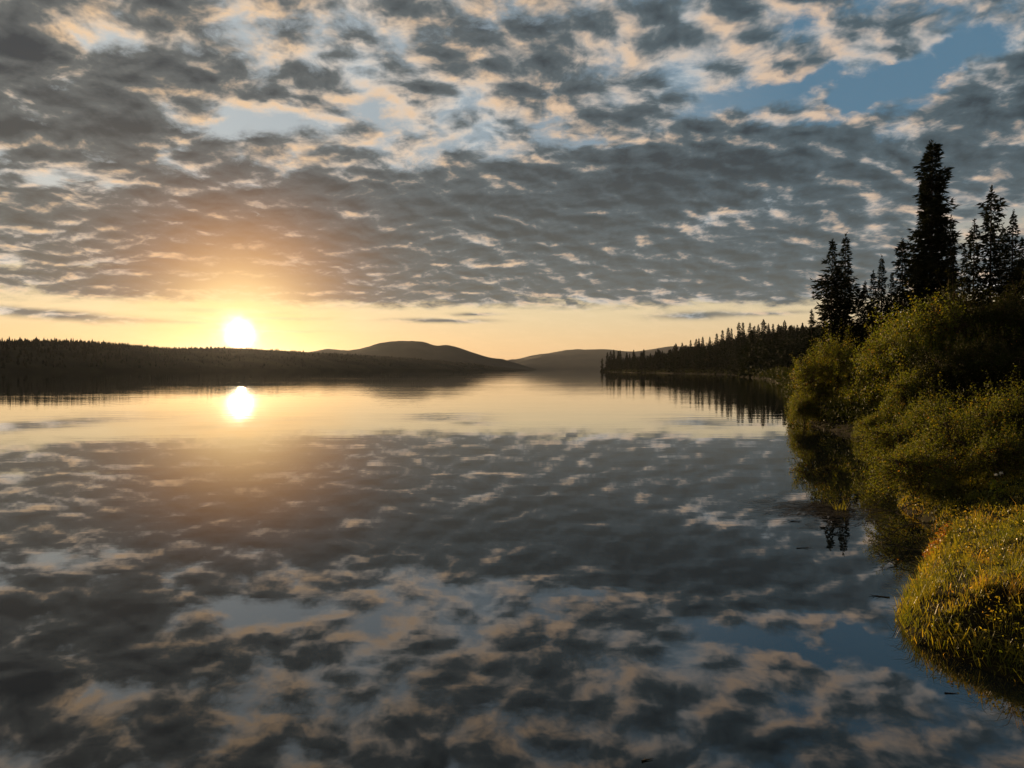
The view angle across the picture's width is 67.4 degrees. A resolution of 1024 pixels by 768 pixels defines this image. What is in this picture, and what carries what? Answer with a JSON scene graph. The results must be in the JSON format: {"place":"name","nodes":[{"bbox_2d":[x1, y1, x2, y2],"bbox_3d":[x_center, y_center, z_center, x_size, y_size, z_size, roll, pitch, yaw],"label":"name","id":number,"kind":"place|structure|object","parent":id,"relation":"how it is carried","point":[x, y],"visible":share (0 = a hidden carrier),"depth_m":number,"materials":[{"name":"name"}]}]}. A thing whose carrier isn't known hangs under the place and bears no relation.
{"place":"outdoors","nodes":[
{"label":"outdoors","id":0,"kind":"place"},
{"bbox_2d":[0,341,522,371],"bbox_3d":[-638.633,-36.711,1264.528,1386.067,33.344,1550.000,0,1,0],"label":"wooded hill","id":1,"kind":"structure","parent":0,"point":[71,362],"depth_m":815.58,"materials":[{"name":"plant"}]},
{"bbox_2d":[0,337,507,368],"bbox_3d":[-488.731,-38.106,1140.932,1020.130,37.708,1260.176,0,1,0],"label":"forest","id":2,"kind":"object","parent":1,"relation":"on","point":[34,343],"visible":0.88,"depth_m":778.93,"materials":[{"name":"plant"}]},
{"bbox_2d":[312,341,535,369],"bbox_3d":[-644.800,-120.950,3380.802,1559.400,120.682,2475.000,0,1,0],"label":"mountain","id":3,"kind":"structure","parent":0,"point":[413,349],"depth_m":2743.64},
{"bbox_2d":[0,370,1023,767],"bbox_3d":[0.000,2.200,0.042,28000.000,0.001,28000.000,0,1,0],"label":"lake water","id":4,"kind":"structure","parent":0,"point":[534,568],"depth_m":7.96,"materials":[{"name":"black liquid"}]},
{"bbox_2d":[729,492,902,532],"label":"drowned grass","id":5,"kind":"structure","parent":4,"relation":"on","point":[828,511],"depth_m":11.81,"materials":[{"name":"green plant"}]},
{"bbox_2d":[832,499,849,509],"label":"sedge tuft","id":6,"kind":"object","parent":4,"relation":"in","point":[844,506],"visible":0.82,"depth_m":11.98,"materials":[{"name":"green plant"}]},
{"bbox_2d":[875,502,920,527],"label":"bare branch","id":7,"kind":"object","parent":4,"relation":"on","point":[898,510],"visible":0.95,"depth_m":10.65,"materials":[{"name":"brown wood"}]},
{"bbox_2d":[872,518,932,545],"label":"bare branch","id":8,"kind":"object","parent":4,"relation":"on","point":[913,523],"visible":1,"depth_m":9.44,"materials":[{"name":"brown wood"}]},
{"bbox_2d":[0,0,1023,359],"label":"sky","id":9,"kind":"structure","parent":0,"point":[501,179],"materials":[{"name":"grey"}]},
{"bbox_2d":[507,345,712,369],"bbox_3d":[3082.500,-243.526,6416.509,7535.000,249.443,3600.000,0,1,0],"label":"distant range","id":10,"kind":"structure","parent":0,"point":[581,359],"depth_m":5190.68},
{"bbox_2d":[606,301,1023,684],"bbox_3d":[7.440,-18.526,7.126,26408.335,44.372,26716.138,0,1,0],"label":"ground","id":11,"kind":"structure","parent":0,"point":[973,625],"depth_m":6.21,"materials":[{"name":"green plant"}]},
{"bbox_2d":[600,358,604,371],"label":"spruce tree","id":12,"kind":"object","parent":11,"relation":"on","point":[601,366],"visible":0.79,"depth_m":649.49,"materials":[{"name":"green plant"}]},
{"bbox_2d":[604,352,608,370],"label":"spruce tree","id":13,"kind":"object","parent":11,"relation":"on","point":[606,361],"visible":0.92,"depth_m":639.45,"materials":[{"name":"green plant"}]},
{"bbox_2d":[637,355,644,369],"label":"spruce tree","id":14,"kind":"object","parent":11,"relation":"on","point":[642,366],"visible":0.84,"depth_m":487.51,"materials":[{"name":"green plant"}]},
{"bbox_2d":[667,350,672,370],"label":"spruce tree","id":15,"kind":"object","parent":11,"relation":"on","point":[670,352],"visible":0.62,"depth_m":418.80,"materials":[{"name":"green plant"}]},
{"bbox_2d":[701,337,704,351],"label":"spruce tree","id":16,"kind":"object","parent":11,"relation":"on","point":[702,341],"visible":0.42,"depth_m":479.32,"materials":[{"name":"green plant"}]},
{"bbox_2d":[717,330,723,349],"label":"spruce tree","id":17,"kind":"object","parent":11,"relation":"on","point":[722,337],"visible":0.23,"depth_m":449.56,"materials":[{"name":"green plant"}]},
{"bbox_2d":[718,339,727,361],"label":"spruce tree","id":18,"kind":"object","parent":11,"relation":"on","point":[723,346],"visible":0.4,"depth_m":379.14,"materials":[{"name":"green plant"}]},
{"bbox_2d":[723,328,731,350],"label":"spruce tree","id":19,"kind":"object","parent":11,"relation":"on","point":[728,337],"visible":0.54,"depth_m":439.12,"materials":[{"name":"green plant"}]},
{"bbox_2d":[604,326,855,377],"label":"forest","id":20,"kind":"object","parent":11,"relation":"on","point":[731,360],"visible":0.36,"depth_m":333.62,"materials":[{"name":"green plant"}]},
{"bbox_2d":[729,328,735,344],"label":"spruce tree","id":21,"kind":"object","parent":11,"relation":"on","point":[731,334],"visible":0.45,"depth_m":439.24,"materials":[{"name":"green plant"}]},
{"bbox_2d":[736,323,741,345],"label":"spruce tree","id":22,"kind":"object","parent":11,"relation":"on","point":[738,327],"visible":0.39,"depth_m":429.32,"materials":[{"name":"green plant"}]},
{"bbox_2d":[738,338,744,353],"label":"spruce tree","id":23,"kind":"object","parent":11,"relation":"on","point":[740,342],"visible":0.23,"depth_m":362.18,"materials":[{"name":"green plant"}]},
{"bbox_2d":[737,322,746,344],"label":"spruce tree","id":24,"kind":"object","parent":11,"relation":"on","point":[743,333],"visible":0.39,"depth_m":424.38,"materials":[{"name":"green plant"}]},
{"bbox_2d":[747,323,751,341],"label":"spruce tree","id":25,"kind":"object","parent":11,"relation":"on","point":[749,327],"visible":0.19,"depth_m":419.74,"materials":[{"name":"green plant"}]},
{"bbox_2d":[743,330,756,370],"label":"spruce tree","id":26,"kind":"object","parent":11,"relation":"on","point":[751,338],"visible":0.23,"depth_m":217.49,"materials":[{"name":"green plant"}]},
{"bbox_2d":[753,326,756,343],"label":"spruce tree","id":27,"kind":"object","parent":11,"relation":"on","point":[754,329],"visible":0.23,"depth_m":414.27,"materials":[{"name":"green plant"}]},
{"bbox_2d":[756,324,760,341],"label":"spruce tree","id":28,"kind":"object","parent":11,"relation":"on","point":[758,325],"visible":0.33,"depth_m":409.35,"materials":[{"name":"green plant"}]},
{"bbox_2d":[759,319,766,346],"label":"spruce tree","id":29,"kind":"object","parent":11,"relation":"on","point":[763,327],"visible":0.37,"depth_m":399.11,"materials":[{"name":"green plant"}]},
{"bbox_2d":[766,323,770,341],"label":"spruce tree","id":30,"kind":"object","parent":11,"relation":"on","point":[768,333],"visible":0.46,"depth_m":399.34,"materials":[{"name":"green plant"}]},
{"bbox_2d":[771,324,774,345],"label":"spruce tree","id":31,"kind":"object","parent":11,"relation":"on","point":[773,330],"visible":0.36,"depth_m":394.33,"materials":[{"name":"green plant"}]},
{"bbox_2d":[776,324,780,336],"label":"spruce tree","id":32,"kind":"object","parent":11,"relation":"on","point":[778,328],"visible":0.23,"depth_m":389.24,"materials":[{"name":"green plant"}]},
{"bbox_2d":[782,320,787,342],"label":"spruce tree","id":33,"kind":"object","parent":11,"relation":"on","point":[785,326],"visible":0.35,"depth_m":384.35,"materials":[{"name":"green plant"}]},
{"bbox_2d":[786,326,793,347],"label":"spruce tree","id":34,"kind":"object","parent":11,"relation":"on","point":[789,329],"visible":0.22,"depth_m":335.02,"materials":[{"name":"green plant"}]},
{"bbox_2d":[785,382,824,426],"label":"willow shrub","id":35,"kind":"object","parent":11,"relation":"on","point":[798,406],"visible":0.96,"depth_m":29.82,"materials":[{"name":"green plant"}]},
{"bbox_2d":[800,309,816,373],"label":"spruce tree","id":36,"kind":"object","parent":11,"relation":"on","point":[810,336],"visible":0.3,"depth_m":65.91,"materials":[{"name":"green plant"}]},
{"bbox_2d":[784,336,840,415],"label":"willow shrub","id":37,"kind":"object","parent":11,"relation":"on","point":[809,380],"visible":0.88,"depth_m":30.70,"materials":[{"name":"green plant"}]},
{"bbox_2d":[605,364,1023,557],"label":"undergrowth","id":38,"kind":"object","parent":11,"relation":"on","point":[785,379],"visible":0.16,"depth_m":25.96,"materials":[{"name":"green plant"}]},
{"bbox_2d":[803,238,857,369],"bbox_3d":[27.317,-5.899,64.467,5.404,12.631,5.078,0,1,0],"label":"spruce tree","id":39,"kind":"object","parent":11,"relation":"on","point":[832,321],"visible":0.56,"depth_m":63.59,"materials":[{"name":"green plant"}]},
{"bbox_2d":[807,320,859,405],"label":"willow shrub","id":40,"kind":"object","parent":11,"relation":"on","point":[840,357],"visible":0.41,"depth_m":33.14,"materials":[{"name":"green plant"}]},
{"bbox_2d":[826,393,860,419],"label":"willow shrub","id":41,"kind":"object","parent":11,"relation":"on","point":[838,399],"visible":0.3,"depth_m":28.67,"materials":[{"name":"green plant"}]},
{"bbox_2d":[826,231,866,365],"bbox_3d":[28.473,-6.318,65.602,4.109,13.268,4.011,1,1,33],"label":"spruce tree","id":42,"kind":"object","parent":11,"relation":"on","point":[854,304],"visible":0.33,"depth_m":65.00,"materials":[{"name":"green plant"}]},
{"bbox_2d":[836,351,865,394],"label":"willow shrub","id":43,"kind":"object","parent":11,"relation":"on","point":[848,373],"visible":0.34,"depth_m":32.01,"materials":[{"name":"green plant"}]},
{"bbox_2d":[852,281,872,356],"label":"spruce tree","id":44,"kind":"object","parent":11,"relation":"on","point":[859,320],"visible":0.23,"depth_m":62.90,"materials":[{"name":"green plant"}]},
{"bbox_2d":[837,369,887,418],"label":"willow shrub","id":45,"kind":"object","parent":11,"relation":"on","point":[852,396],"visible":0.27,"depth_m":27.87,"materials":[{"name":"green plant"}]},
{"bbox_2d":[855,270,879,352],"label":"spruce tree","id":46,"kind":"object","parent":11,"relation":"on","point":[872,282],"visible":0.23,"depth_m":61.88,"materials":[{"name":"green plant"}]},
{"bbox_2d":[850,413,893,440],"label":"willow shrub","id":47,"kind":"object","parent":11,"relation":"on","point":[863,424],"visible":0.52,"depth_m":23.91,"materials":[{"name":"green plant"}]},
{"bbox_2d":[866,255,892,344],"bbox_3d":[29.192,-5.096,60.795,2.547,10.510,2.487,1,1,41],"label":"spruce tree","id":48,"kind":"object","parent":11,"relation":"on","point":[881,296],"visible":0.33,"depth_m":60.86,"materials":[{"name":"green plant"}]},
{"bbox_2d":[869,388,909,416],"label":"willow shrub","id":49,"kind":"object","parent":11,"relation":"on","point":[880,401],"visible":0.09,"depth_m":26.58,"materials":[{"name":"green plant"}]},
{"bbox_2d":[881,272,902,337],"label":"spruce tree","id":50,"kind":"object","parent":11,"relation":"on","point":[888,309],"visible":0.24,"depth_m":58.82,"materials":[{"name":"green plant"}]},
{"bbox_2d":[844,308,948,412],"bbox_3d":[13.728,-0.864,27.029,3.732,4.077,3.736,-1,1,-29],"label":"willow shrub","id":51,"kind":"object","parent":11,"relation":"on","point":[882,360],"visible":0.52,"depth_m":26.75,"materials":[{"name":"green plant"}]},
{"bbox_2d":[882,237,912,330],"bbox_3d":[30.419,-5.757,59.867,4.177,11.473,4.028,0,1,-16],"label":"spruce tree","id":52,"kind":"object","parent":11,"relation":"on","point":[901,258],"visible":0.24,"depth_m":59.79,"materials":[{"name":"green plant"}]},
{"bbox_2d":[852,410,946,462],"bbox_3d":[8.450,1.115,16.564,2.025,1.296,1.979,1,1,38],"label":"willow shrub","id":53,"kind":"object","parent":11,"relation":"on","point":[885,438],"visible":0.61,"depth_m":16.46,"materials":[{"name":"green plant"}]},
{"bbox_2d":[874,345,952,423],"bbox_3d":[12.593,0.136,23.993,2.486,2.714,2.502,-1,1,-25],"label":"willow shrub","id":54,"kind":"object","parent":11,"relation":"on","point":[895,399],"visible":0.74,"depth_m":23.74,"materials":[{"name":"green plant"}]},
{"bbox_2d":[901,264,931,322],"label":"spruce tree","id":55,"kind":"object","parent":11,"relation":"on","point":[918,280],"visible":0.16,"depth_m":56.78,"materials":[{"name":"green plant"}]},
{"bbox_2d":[861,430,972,509],"bbox_3d":[6.313,1.259,11.940,1.585,1.246,1.622,0,1,-17],"label":"willow shrub","id":56,"kind":"object","parent":11,"relation":"on","point":[905,472],"visible":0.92,"depth_m":11.76,"materials":[{"name":"green plant"}]},
{"bbox_2d":[850,481,925,511],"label":"bare branch","id":57,"kind":"object","parent":56,"relation":"attached to","point":[886,495],"visible":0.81,"depth_m":11.77,"materials":[{"name":"brown wood"}]},
{"bbox_2d":[890,140,970,316],"bbox_3d":[33.818,-9.885,61.936,5.826,19.550,6.417,0,1,0],"label":"spruce tree","id":58,"kind":"object","parent":11,"relation":"on","point":[930,199],"visible":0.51,"depth_m":61.27,"materials":[{"name":"green plant"}]},
{"bbox_2d":[846,278,1021,404],"bbox_3d":[15.669,-1.571,29.022,5.653,5.080,5.648,0,1,-19],"label":"willow shrub","id":59,"kind":"object","parent":11,"relation":"on","point":[950,334],"visible":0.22,"depth_m":28.11,"materials":[{"name":"green plant"}]},
{"bbox_2d":[920,521,951,561],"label":"leafy herbs","id":60,"kind":"object","parent":11,"relation":"on","point":[943,529],"visible":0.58,"depth_m":8.79,"materials":[{"name":"green plant"}]},
{"bbox_2d":[899,377,975,439],"bbox_3d":[9.337,0.684,16.991,1.780,1.716,1.768,0,1,-11],"label":"willow shrub","id":61,"kind":"object","parent":11,"relation":"on","point":[919,412],"visible":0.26,"depth_m":16.91,"materials":[{"name":"green plant"}]},
{"bbox_2d":[913,469,967,505],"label":"willow shrub","id":62,"kind":"object","parent":11,"relation":"on","point":[944,488],"visible":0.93,"depth_m":11.13,"materials":[{"name":"green plant"}]},
{"bbox_2d":[889,372,1001,483],"bbox_3d":[7.251,0.734,12.591,1.824,1.864,1.861,0,1,-7],"label":"willow shrub","id":63,"kind":"object","parent":11,"relation":"on","point":[945,442],"visible":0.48,"depth_m":12.39,"materials":[{"name":"green plant"}]},
{"bbox_2d":[935,214,966,316],"bbox_3d":[34.177,-6.720,59.970,3.102,13.177,3.043,0,1,-23],"label":"spruce tree","id":64,"kind":"object","parent":11,"relation":"on","point":[951,228],"visible":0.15,"depth_m":59.77,"materials":[{"name":"green plant"}]},
{"bbox_2d":[879,461,1023,683],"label":"grass","id":65,"kind":"structure","parent":11,"relation":"on","point":[922,585],"depth_m":7.01,"materials":[{"name":"green plant"}]},
{"bbox_2d":[893,326,1017,409],"bbox_3d":[13.746,-0.411,23.970,3.592,2.872,3.481,1,1,39],"label":"willow shrub","id":66,"kind":"object","parent":11,"relation":"on","point":[946,367],"visible":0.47,"depth_m":23.44,"materials":[{"name":"green plant"}]},
{"bbox_2d":[946,246,964,311],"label":"spruce tree","id":67,"kind":"object","parent":11,"relation":"on","point":[952,266],"visible":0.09,"depth_m":57.83,"materials":[{"name":"green plant"}]},
{"bbox_2d":[893,265,1023,354],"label":"willow shrub","id":68,"kind":"object","parent":11,"relation":"on","point":[969,312],"visible":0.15,"depth_m":29.16,"materials":[{"name":"green plant"}]},
{"bbox_2d":[958,248,969,301],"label":"spruce tree","id":69,"kind":"object","parent":11,"relation":"on","point":[965,251],"visible":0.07,"depth_m":62.77,"materials":[{"name":"green plant"}]},
{"bbox_2d":[960,219,985,313],"bbox_3d":[36.535,-6.722,60.928,4.793,12.893,4.970,0,1,8],"label":"spruce tree","id":70,"kind":"object","parent":11,"relation":"on","point":[972,271],"visible":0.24,"depth_m":60.76,"materials":[{"name":"green plant"}]},
{"bbox_2d":[931,268,1023,362],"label":"willow shrub","id":71,"kind":"object","parent":11,"relation":"on","point":[1010,315],"visible":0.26,"depth_m":28.01,"materials":[{"name":"green plant"}]},
{"bbox_2d":[939,320,1023,411],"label":"willow shrub","id":72,"kind":"object","parent":11,"relation":"on","point":[1007,367],"visible":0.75,"depth_m":22.60,"materials":[{"name":"green plant"}]},
{"bbox_2d":[940,363,1023,463],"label":"willow shrub","id":73,"kind":"object","parent":11,"relation":"on","point":[991,411],"visible":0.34,"depth_m":12.71,"materials":[{"name":"green plant"}]},
{"bbox_2d":[953,413,1023,489],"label":"willow shrub","id":74,"kind":"object","parent":11,"relation":"on","point":[1005,449],"visible":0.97,"depth_m":11.16,"materials":[{"name":"green plant"}]},
{"bbox_2d":[969,185,1009,311],"bbox_3d":[37.340,-7.881,59.850,6.544,15.279,6.311,1,2,44],"label":"spruce tree","id":75,"kind":"object","parent":11,"relation":"on","point":[991,227],"visible":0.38,"depth_m":59.53,"materials":[{"name":"green plant"}]},
{"bbox_2d":[985,473,1004,502],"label":"white flower","id":76,"kind":"object","parent":11,"relation":"on","point":[993,483],"visible":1,"depth_m":10.22,"materials":[{"name":"green plant"}]},
{"bbox_2d":[989,472,1008,492],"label":"white flower","id":77,"kind":"object","parent":11,"relation":"on","point":[1003,482],"visible":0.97,"depth_m":10.36,"materials":[{"name":"green plant"}]},
{"bbox_2d":[977,370,1023,445],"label":"willow shrub","id":78,"kind":"object","parent":11,"relation":"on","point":[1020,415],"visible":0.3,"depth_m":12.98,"materials":[{"name":"green plant"}]},
{"bbox_2d":[993,222,1011,289],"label":"spruce tree","id":79,"kind":"object","parent":11,"relation":"on","point":[1003,236],"visible":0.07,"depth_m":65.71,"materials":[{"name":"green plant"}]},
{"bbox_2d":[992,209,1023,300],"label":"spruce tree","id":80,"kind":"object","parent":11,"relation":"on","point":[1012,242],"visible":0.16,"depth_m":58.74,"materials":[{"name":"green plant"}]},
{"bbox_2d":[1005,236,1023,312],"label":"spruce tree","id":81,"kind":"object","parent":11,"relation":"on","point":[1018,273],"visible":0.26,"depth_m":56.84,"materials":[{"name":"green plant"}]}
]}

